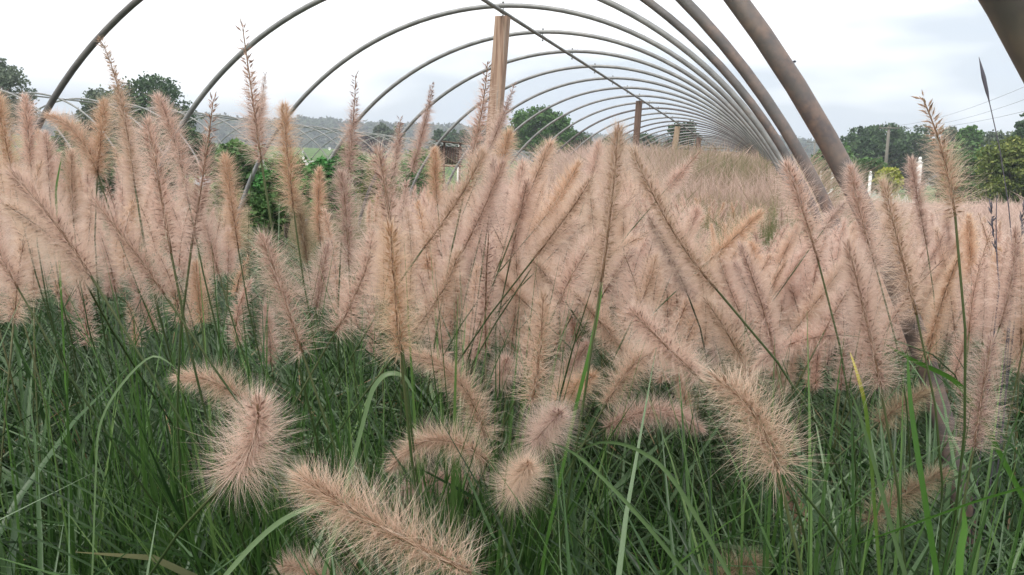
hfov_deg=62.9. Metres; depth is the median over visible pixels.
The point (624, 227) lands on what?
flower stalk
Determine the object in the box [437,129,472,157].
tree
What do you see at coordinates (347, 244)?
flower stalk
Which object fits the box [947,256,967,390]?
flower stalk
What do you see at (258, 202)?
bush
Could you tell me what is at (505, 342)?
flower stalk
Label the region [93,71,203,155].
tree
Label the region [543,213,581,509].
flower stalk
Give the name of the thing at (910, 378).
flower stalk
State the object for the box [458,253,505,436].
flower stalk
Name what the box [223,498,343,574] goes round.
grass leaf
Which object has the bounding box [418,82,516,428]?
flower stalk
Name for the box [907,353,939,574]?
grass leaf
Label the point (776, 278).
flower stalk
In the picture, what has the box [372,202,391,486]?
flower stalk
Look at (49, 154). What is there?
flower stalk
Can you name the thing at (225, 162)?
flower stalk
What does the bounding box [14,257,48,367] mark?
flower stalk
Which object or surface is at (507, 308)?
flower stalk
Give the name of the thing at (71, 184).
flower stalk
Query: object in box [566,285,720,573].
flower stalk
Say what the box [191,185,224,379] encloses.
flower stalk
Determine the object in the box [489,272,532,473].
flower stalk
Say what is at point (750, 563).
flower stalk
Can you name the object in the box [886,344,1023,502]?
grass leaf
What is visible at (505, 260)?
flower stalk
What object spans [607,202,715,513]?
flower stalk
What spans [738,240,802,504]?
flower stalk
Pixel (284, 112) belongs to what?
flower stalk
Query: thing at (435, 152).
flower stalk
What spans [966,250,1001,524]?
flower stalk
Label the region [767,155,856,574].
flower stalk
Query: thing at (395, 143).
flower stalk
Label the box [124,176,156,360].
flower stalk
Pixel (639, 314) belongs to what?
flower stalk
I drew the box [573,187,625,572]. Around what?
flower stalk
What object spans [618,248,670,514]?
flower stalk
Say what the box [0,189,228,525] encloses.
flower stalk
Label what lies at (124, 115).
flower stalk
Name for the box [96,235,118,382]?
flower stalk
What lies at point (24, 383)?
grass
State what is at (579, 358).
flower stalk
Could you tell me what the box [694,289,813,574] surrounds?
flower stalk
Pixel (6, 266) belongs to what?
flower stalk
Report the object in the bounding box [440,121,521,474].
flower stalk
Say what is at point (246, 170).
bush
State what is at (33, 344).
flower stalk
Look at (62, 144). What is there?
bush
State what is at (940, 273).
flower stalk
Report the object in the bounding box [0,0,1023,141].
sky
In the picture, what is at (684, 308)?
massed plumes
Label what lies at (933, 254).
flower stalk
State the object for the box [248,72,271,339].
flower stalk
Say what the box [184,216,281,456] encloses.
flower stalk
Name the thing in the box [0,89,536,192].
hills
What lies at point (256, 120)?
flower stalk
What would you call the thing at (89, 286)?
flower stalk
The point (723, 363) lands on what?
flower stalk
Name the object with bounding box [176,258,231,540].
flower stalk
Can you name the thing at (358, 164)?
bush
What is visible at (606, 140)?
tree
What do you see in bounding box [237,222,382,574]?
flower stalk
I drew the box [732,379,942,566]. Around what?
flower stalk
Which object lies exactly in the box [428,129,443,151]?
tree
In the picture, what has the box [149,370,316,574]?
flower stalk
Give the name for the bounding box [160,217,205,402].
flower stalk
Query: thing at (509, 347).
flower stalk
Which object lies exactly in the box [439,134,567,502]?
flower stalk
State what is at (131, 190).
flower stalk
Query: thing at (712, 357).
flower stalk
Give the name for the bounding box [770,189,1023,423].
pale pink grass
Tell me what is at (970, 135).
tree
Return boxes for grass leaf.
[91,355,173,574]
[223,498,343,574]
[322,371,413,574]
[550,442,688,574]
[576,441,730,574]
[846,486,1023,547]
[850,353,880,574]
[850,390,906,574]
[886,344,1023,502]
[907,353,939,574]
[955,507,967,574]
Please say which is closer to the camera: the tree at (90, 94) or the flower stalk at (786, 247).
the flower stalk at (786, 247)
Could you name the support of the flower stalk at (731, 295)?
on the ground at (310, 152)
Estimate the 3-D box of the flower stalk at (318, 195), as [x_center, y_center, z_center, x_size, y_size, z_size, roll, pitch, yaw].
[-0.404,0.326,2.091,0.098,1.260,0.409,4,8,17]
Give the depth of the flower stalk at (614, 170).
0.75 m
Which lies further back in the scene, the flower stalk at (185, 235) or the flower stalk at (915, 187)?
the flower stalk at (185, 235)
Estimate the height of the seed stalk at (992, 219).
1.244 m
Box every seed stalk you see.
[968,192,999,558]
[979,58,1013,535]
[980,235,1023,567]
[984,200,1023,574]
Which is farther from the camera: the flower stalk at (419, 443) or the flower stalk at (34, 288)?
the flower stalk at (34, 288)
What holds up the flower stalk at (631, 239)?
on the ground at (310, 152)
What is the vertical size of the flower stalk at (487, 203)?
1.276 m
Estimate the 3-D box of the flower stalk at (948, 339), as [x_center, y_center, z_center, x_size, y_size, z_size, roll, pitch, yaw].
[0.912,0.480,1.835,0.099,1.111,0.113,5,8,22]
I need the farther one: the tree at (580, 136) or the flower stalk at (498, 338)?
the tree at (580, 136)
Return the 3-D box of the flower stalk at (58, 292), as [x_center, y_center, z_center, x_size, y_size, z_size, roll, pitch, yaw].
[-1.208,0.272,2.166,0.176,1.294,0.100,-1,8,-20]
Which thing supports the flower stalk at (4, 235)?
on the ground at (310, 152)
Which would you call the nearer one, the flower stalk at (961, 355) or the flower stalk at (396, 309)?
the flower stalk at (396, 309)
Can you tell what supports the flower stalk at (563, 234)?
on the ground at (310, 152)
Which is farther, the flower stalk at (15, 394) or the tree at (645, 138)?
the tree at (645, 138)
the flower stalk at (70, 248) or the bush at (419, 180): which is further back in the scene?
the bush at (419, 180)
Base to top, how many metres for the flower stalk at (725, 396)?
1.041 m
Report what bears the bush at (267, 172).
on the ground at (310, 152)
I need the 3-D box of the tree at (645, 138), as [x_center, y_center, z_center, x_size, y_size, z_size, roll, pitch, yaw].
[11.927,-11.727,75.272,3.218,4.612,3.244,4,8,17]
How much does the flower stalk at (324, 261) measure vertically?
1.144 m
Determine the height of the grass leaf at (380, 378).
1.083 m
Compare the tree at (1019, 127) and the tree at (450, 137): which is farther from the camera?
the tree at (450, 137)
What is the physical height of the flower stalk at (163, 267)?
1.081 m
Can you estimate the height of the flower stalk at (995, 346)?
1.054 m
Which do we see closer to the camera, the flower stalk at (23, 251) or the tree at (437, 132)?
the flower stalk at (23, 251)
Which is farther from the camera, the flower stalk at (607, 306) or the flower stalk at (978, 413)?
the flower stalk at (607, 306)
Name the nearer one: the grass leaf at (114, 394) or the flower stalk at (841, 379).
the grass leaf at (114, 394)
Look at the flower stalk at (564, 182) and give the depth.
1.28 m
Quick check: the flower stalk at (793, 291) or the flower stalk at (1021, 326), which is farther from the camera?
the flower stalk at (793, 291)
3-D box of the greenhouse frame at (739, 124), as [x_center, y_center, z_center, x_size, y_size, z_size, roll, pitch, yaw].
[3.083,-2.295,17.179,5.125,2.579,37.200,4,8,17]
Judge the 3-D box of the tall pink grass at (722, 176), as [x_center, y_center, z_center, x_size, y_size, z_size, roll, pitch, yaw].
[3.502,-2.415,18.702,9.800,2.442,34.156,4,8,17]
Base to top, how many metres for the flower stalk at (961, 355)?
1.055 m
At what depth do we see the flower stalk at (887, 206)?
0.81 m
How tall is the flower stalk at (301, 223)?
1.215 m
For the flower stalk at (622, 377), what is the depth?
0.94 m
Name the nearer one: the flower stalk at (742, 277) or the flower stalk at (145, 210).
the flower stalk at (742, 277)
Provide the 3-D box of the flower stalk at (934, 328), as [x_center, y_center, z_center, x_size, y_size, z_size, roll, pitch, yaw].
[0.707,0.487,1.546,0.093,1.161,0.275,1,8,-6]
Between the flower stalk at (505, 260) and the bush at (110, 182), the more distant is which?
the bush at (110, 182)
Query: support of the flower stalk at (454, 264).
on the ground at (310, 152)
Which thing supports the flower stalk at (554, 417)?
on the ground at (310, 152)
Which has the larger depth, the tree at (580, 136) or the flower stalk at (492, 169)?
the tree at (580, 136)
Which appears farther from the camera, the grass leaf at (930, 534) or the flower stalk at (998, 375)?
the flower stalk at (998, 375)
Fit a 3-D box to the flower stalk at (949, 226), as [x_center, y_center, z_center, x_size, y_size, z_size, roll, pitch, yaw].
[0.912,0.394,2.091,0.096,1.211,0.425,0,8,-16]
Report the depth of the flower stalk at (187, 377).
0.91 m
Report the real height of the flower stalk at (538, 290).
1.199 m
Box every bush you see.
[16,150,101,209]
[49,121,95,159]
[83,143,182,215]
[156,126,218,184]
[207,138,264,209]
[249,176,292,247]
[253,147,330,248]
[297,154,357,243]
[334,142,367,225]
[353,156,406,206]
[395,148,443,200]
[534,140,568,158]
[810,142,855,186]
[852,157,888,191]
[872,166,903,192]
[934,185,945,201]
[935,147,1005,206]
[971,135,1023,204]
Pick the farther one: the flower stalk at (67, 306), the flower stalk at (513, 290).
the flower stalk at (67, 306)
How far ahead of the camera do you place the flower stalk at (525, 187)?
1.19 m
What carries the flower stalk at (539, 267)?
on the ground at (310, 152)
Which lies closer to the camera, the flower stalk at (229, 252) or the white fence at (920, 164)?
the flower stalk at (229, 252)
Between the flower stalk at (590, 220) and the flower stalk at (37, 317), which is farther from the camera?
the flower stalk at (37, 317)
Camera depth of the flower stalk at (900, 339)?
1.63 m
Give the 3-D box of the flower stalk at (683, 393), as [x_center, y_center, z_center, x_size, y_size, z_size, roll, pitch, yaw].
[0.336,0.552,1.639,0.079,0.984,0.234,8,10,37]
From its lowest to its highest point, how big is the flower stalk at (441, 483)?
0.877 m
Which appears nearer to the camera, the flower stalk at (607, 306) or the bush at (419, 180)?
the flower stalk at (607, 306)
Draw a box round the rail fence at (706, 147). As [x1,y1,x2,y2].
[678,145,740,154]
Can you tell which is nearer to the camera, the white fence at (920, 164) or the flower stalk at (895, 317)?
the flower stalk at (895, 317)
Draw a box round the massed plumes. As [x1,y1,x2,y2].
[0,128,1023,394]
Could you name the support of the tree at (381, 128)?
on the ground at (310, 152)
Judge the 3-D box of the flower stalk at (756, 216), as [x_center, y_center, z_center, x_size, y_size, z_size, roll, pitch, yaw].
[0.142,0.439,1.553,0.570,1.219,0.174,9,10,41]
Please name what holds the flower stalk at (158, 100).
on the ground at (310, 152)
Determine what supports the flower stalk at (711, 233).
on the ground at (310, 152)
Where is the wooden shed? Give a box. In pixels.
[436,140,465,198]
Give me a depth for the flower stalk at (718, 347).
1.83 m
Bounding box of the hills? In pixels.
[6,111,971,184]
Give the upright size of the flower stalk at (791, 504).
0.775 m
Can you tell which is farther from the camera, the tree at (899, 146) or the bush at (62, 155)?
the tree at (899, 146)
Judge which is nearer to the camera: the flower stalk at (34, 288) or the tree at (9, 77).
the flower stalk at (34, 288)
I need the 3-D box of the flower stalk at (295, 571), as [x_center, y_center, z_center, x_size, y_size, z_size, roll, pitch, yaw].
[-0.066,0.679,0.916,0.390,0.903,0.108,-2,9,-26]
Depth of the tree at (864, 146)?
71.07 m
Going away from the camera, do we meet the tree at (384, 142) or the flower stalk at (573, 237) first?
the flower stalk at (573, 237)
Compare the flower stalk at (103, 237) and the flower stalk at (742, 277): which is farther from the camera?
the flower stalk at (103, 237)
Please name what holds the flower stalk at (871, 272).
on the ground at (310, 152)
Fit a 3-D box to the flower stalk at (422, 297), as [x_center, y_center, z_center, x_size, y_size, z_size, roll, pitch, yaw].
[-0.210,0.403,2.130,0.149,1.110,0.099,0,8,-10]
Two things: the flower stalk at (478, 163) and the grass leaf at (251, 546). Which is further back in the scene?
the flower stalk at (478, 163)
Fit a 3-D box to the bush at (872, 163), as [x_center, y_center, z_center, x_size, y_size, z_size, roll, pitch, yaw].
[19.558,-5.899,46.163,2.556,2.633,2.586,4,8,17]
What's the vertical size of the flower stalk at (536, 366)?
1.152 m
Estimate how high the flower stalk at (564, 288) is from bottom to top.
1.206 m
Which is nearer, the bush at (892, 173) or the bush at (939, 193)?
the bush at (939, 193)
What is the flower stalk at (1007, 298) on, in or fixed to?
on the ground at (310, 152)
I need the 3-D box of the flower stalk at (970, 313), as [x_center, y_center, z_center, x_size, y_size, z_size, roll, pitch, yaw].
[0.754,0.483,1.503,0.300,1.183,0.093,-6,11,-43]
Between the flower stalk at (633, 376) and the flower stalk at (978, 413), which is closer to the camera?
the flower stalk at (978, 413)
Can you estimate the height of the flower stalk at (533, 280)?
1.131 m
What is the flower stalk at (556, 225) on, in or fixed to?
on the ground at (310, 152)
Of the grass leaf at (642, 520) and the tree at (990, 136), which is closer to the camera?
the grass leaf at (642, 520)
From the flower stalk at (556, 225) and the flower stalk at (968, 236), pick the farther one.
the flower stalk at (968, 236)
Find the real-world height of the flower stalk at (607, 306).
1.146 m
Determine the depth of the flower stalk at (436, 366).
0.94 m
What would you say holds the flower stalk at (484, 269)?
on the ground at (310, 152)
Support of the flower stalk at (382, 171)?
on the ground at (310, 152)
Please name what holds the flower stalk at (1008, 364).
on the ground at (310, 152)
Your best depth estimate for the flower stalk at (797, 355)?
1.85 m
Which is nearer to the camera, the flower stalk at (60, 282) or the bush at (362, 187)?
the flower stalk at (60, 282)
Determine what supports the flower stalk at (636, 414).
on the ground at (310, 152)
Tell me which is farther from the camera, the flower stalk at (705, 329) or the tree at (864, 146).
the tree at (864, 146)
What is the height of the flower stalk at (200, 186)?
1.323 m
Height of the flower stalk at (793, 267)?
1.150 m
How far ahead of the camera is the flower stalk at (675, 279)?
1.14 m
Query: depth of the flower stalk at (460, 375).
1.74 m
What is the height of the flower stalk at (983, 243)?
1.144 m
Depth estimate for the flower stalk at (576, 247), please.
2.08 m
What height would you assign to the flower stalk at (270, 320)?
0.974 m
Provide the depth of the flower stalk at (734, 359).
1.80 m
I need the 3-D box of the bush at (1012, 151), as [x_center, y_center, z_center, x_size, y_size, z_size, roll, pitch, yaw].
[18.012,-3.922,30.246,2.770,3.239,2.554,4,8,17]
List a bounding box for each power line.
[882,111,1023,128]
[897,87,1022,125]
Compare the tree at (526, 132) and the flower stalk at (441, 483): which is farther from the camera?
the tree at (526, 132)
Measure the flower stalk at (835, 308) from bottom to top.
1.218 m
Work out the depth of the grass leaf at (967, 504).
0.60 m
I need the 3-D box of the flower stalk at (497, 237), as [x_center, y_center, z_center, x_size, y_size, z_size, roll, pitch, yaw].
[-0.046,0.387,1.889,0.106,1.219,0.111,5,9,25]
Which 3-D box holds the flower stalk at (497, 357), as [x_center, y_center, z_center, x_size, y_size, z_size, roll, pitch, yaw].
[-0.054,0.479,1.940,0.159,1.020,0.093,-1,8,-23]
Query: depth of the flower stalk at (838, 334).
1.67 m
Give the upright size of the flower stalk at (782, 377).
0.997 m
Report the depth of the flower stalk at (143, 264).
0.81 m
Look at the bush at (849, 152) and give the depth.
55.57 m
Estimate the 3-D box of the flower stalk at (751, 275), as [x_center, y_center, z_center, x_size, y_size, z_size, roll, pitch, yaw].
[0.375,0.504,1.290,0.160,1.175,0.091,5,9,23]
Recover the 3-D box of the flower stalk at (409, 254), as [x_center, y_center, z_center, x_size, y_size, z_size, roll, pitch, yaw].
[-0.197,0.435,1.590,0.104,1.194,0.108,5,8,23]
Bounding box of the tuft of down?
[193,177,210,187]
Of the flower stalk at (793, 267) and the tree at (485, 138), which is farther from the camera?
the tree at (485, 138)
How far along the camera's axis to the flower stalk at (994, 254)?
1.81 m
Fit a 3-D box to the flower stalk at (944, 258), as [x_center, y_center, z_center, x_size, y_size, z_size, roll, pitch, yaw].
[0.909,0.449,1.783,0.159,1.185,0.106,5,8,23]
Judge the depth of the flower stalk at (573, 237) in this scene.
1.32 m
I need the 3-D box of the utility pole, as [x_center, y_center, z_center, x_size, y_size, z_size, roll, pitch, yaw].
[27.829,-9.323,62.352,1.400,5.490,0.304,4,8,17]
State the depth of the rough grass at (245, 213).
11.16 m
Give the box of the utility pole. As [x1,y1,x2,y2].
[879,125,899,196]
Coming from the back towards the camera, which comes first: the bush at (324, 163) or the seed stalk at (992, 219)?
the bush at (324, 163)
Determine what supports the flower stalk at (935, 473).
on the ground at (310, 152)
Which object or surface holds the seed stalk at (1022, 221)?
on the ground at (310, 152)
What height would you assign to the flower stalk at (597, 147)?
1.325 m
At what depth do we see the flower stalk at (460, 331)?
2.00 m
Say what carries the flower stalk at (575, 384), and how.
on the ground at (310, 152)
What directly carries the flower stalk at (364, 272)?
on the ground at (310, 152)
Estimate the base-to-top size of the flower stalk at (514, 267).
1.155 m
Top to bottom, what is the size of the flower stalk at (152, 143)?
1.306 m
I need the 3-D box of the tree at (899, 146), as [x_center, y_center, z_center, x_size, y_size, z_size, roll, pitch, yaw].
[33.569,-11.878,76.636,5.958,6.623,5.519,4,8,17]
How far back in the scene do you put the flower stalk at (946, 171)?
0.71 m
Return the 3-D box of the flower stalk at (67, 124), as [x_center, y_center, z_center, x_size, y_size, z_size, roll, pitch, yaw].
[-0.586,0.357,1.531,0.141,1.340,0.438,7,10,35]
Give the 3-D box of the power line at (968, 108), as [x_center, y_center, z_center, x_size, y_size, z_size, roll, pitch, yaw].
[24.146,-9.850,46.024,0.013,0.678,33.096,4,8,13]
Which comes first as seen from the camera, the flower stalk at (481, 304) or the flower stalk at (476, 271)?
the flower stalk at (476, 271)
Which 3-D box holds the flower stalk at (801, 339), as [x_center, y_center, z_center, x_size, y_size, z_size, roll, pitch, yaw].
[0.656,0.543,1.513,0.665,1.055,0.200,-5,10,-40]
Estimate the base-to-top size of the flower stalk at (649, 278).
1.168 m
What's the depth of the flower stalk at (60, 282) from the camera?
1.30 m
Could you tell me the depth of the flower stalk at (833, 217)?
1.55 m
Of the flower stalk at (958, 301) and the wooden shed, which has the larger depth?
the wooden shed
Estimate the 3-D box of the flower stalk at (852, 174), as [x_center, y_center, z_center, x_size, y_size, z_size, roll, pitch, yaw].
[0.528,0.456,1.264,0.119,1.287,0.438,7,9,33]
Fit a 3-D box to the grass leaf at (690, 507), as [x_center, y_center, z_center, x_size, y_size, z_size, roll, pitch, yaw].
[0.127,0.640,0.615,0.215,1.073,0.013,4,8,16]
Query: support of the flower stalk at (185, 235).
on the ground at (310, 152)
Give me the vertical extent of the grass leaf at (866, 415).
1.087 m
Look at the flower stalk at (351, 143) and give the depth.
1.27 m
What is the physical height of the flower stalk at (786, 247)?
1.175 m
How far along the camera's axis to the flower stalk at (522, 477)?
0.74 m
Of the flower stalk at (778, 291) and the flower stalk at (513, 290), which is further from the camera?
the flower stalk at (778, 291)
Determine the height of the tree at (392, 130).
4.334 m
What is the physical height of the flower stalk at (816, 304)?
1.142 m
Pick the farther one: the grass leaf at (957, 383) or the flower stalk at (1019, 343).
the flower stalk at (1019, 343)
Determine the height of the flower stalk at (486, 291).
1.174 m
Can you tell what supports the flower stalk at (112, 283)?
on the ground at (310, 152)
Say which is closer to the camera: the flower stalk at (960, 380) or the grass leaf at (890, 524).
the grass leaf at (890, 524)
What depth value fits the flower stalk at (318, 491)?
0.47 m
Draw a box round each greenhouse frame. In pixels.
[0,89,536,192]
[19,0,1023,561]
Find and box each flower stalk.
[0,90,123,497]
[0,147,79,422]
[0,154,57,483]
[0,155,280,574]
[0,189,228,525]
[0,203,64,511]
[0,228,178,539]
[0,257,46,537]
[4,229,64,413]
[6,157,54,486]
[9,89,116,505]
[13,167,50,535]
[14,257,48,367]
[23,128,126,487]
[42,107,220,477]
[52,145,125,435]
[52,260,79,401]
[55,162,66,424]
[70,187,108,391]
[71,92,156,501]
[79,217,98,369]
[81,189,358,574]
[89,215,137,414]
[95,33,236,546]
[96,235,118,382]
[106,118,211,486]
[116,107,254,574]
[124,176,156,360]
[145,90,264,498]
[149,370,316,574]
[153,252,233,420]
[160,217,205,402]
[162,194,212,357]
[169,92,230,573]
[169,356,363,574]
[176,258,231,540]
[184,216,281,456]
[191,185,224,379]
[210,149,294,468]
[215,225,246,390]
[219,19,351,564]
[222,216,242,319]
[232,225,386,574]
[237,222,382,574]
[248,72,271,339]
[252,303,284,441]
[263,96,367,553]
[266,443,507,574]
[269,539,355,574]
[273,239,472,574]
[282,188,344,435]
[294,141,493,504]
[300,236,341,440]
[303,162,353,423]
[323,163,375,550]
[327,72,372,456]
[341,136,446,570]
[351,215,448,574]
[361,152,515,560]
[369,222,386,447]
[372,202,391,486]
[376,405,609,574]
[377,83,436,424]
[380,116,409,307]
[389,204,429,535]
[392,455,625,572]
[394,335,523,573]
[402,172,602,484]
[403,209,604,471]
[411,237,445,424]
[413,158,586,427]
[416,62,500,563]
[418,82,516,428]
[419,144,451,420]
[422,216,587,492]
[436,237,509,463]
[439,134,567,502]
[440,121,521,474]
[444,181,475,471]
[445,259,488,411]
[447,223,610,557]
[457,389,712,574]
[458,230,518,524]
[458,241,471,416]
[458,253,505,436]
[460,244,497,425]
[461,153,512,436]
[461,153,532,468]
[464,172,543,504]
[467,199,513,441]
[468,359,606,537]
[474,229,650,396]
[477,342,523,517]
[477,386,588,550]
[478,438,560,574]
[482,205,585,463]
[483,316,503,422]
[486,199,569,529]
[487,193,510,352]
[487,336,595,529]
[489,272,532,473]
[490,264,655,556]
[492,179,548,415]
[492,220,523,534]
[493,238,536,490]
[494,243,527,463]
[494,257,524,464]
[499,278,571,574]
[500,194,638,438]
[510,135,609,453]
[515,207,768,527]
[517,247,558,506]
[518,251,662,569]
[519,241,642,460]
[521,329,709,561]
[532,146,703,407]
[541,192,615,487]
[541,248,672,547]
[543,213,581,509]
[554,188,581,399]
[555,113,651,574]
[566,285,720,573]
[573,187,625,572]
[586,237,618,475]
[592,205,666,561]
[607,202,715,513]
[607,237,628,394]
[609,286,858,574]
[612,209,643,478]
[615,294,648,505]
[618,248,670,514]
[622,138,860,559]
[635,243,816,507]
[638,210,707,511]
[646,199,847,548]
[657,254,849,515]
[662,333,701,520]
[670,258,760,490]
[675,222,804,462]
[684,256,723,530]
[685,349,829,574]
[694,215,706,233]
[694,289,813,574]
[701,302,731,518]
[703,540,771,574]
[706,223,723,438]
[706,250,777,527]
[708,266,734,481]
[716,269,749,538]
[718,316,736,508]
[721,212,903,553]
[724,258,801,529]
[730,236,802,568]
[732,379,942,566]
[735,255,790,549]
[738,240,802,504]
[745,237,779,454]
[747,311,967,438]
[760,234,834,474]
[760,329,797,538]
[760,454,807,534]
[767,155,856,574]
[771,294,806,489]
[777,276,812,481]
[788,273,805,482]
[797,259,944,523]
[805,214,901,561]
[818,248,857,519]
[821,461,955,561]
[822,306,860,546]
[825,232,916,570]
[832,157,910,546]
[846,230,950,498]
[850,260,930,529]
[858,221,1023,567]
[860,169,946,563]
[878,241,916,433]
[879,207,964,462]
[880,246,968,544]
[884,259,940,426]
[887,229,968,406]
[896,153,946,473]
[896,284,928,469]
[908,91,991,574]
[925,212,985,450]
[931,223,970,457]
[931,256,961,370]
[934,297,990,460]
[936,226,992,545]
[941,329,1018,566]
[943,320,975,436]
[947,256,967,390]
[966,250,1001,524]
[975,328,1023,452]
[977,283,1003,411]
[978,243,1008,377]
[979,224,991,409]
[982,277,1023,565]
[983,332,1004,492]
[994,231,1023,549]
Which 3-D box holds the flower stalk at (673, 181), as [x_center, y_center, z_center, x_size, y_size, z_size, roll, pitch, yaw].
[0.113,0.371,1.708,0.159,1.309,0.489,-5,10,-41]
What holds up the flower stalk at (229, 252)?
on the ground at (310, 152)
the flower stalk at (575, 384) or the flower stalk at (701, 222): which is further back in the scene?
the flower stalk at (701, 222)
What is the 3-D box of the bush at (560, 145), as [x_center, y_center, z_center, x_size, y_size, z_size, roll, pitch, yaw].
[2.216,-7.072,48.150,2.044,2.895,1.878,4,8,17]
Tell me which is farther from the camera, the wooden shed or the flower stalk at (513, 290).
the wooden shed
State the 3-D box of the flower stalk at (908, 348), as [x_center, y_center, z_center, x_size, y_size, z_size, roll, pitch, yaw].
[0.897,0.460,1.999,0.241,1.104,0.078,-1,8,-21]
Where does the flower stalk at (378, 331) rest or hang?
on the ground at (310, 152)
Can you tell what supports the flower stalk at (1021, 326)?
on the ground at (310, 152)
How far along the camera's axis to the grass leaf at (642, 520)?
0.50 m
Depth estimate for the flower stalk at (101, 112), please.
1.31 m
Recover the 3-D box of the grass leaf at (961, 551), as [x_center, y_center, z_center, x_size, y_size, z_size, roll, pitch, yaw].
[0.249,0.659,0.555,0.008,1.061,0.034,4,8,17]
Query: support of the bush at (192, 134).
on the ground at (310, 152)
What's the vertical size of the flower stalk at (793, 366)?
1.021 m
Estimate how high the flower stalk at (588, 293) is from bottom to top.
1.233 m
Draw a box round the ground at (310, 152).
[0,135,1015,364]
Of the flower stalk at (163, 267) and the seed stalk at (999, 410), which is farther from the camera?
the flower stalk at (163, 267)
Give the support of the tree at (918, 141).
on the ground at (310, 152)
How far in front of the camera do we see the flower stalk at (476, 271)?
1.38 m
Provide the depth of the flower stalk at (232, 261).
2.78 m
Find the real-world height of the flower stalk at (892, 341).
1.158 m
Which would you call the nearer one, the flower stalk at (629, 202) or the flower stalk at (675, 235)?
the flower stalk at (675, 235)
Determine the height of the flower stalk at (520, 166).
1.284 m
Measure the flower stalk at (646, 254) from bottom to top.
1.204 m
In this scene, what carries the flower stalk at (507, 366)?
on the ground at (310, 152)
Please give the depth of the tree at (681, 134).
57.68 m
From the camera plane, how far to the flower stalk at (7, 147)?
1.24 m
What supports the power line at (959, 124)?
attached to the utility pole
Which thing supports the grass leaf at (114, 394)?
on the ground at (310, 152)
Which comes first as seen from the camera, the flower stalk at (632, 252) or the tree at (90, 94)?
the flower stalk at (632, 252)
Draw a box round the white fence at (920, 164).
[821,157,922,205]
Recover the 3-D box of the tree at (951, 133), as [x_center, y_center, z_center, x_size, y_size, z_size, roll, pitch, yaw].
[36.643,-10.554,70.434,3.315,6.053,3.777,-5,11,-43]
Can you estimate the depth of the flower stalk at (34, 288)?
1.47 m
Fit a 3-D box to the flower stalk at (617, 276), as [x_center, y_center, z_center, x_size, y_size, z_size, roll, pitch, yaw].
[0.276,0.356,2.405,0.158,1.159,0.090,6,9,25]
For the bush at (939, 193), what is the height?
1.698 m
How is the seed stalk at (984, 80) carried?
on the ground at (310, 152)
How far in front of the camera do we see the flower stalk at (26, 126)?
1.31 m
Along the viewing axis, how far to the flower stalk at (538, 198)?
1.94 m
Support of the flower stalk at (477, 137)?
on the ground at (310, 152)
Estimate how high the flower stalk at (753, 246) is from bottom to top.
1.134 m
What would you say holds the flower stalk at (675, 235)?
on the ground at (310, 152)
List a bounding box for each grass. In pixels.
[0,201,1023,574]
[1,187,454,262]
[166,129,1020,412]
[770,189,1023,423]
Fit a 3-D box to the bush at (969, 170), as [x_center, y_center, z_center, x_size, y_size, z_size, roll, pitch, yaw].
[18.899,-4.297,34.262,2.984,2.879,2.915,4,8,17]
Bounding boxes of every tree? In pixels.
[0,58,40,137]
[67,84,120,159]
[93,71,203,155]
[354,135,388,154]
[372,122,391,155]
[386,126,405,152]
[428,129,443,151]
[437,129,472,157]
[469,121,513,160]
[506,104,577,158]
[566,130,593,152]
[601,137,626,144]
[631,132,660,148]
[662,120,701,150]
[839,126,885,186]
[857,121,915,191]
[898,124,933,192]
[923,126,958,188]
[937,124,987,180]
[975,129,1012,150]
[1011,113,1023,189]
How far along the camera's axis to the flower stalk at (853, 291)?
0.70 m
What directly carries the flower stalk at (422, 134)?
on the ground at (310, 152)
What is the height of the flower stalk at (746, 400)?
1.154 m
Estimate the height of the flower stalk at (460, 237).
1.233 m
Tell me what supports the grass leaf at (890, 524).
on the ground at (310, 152)

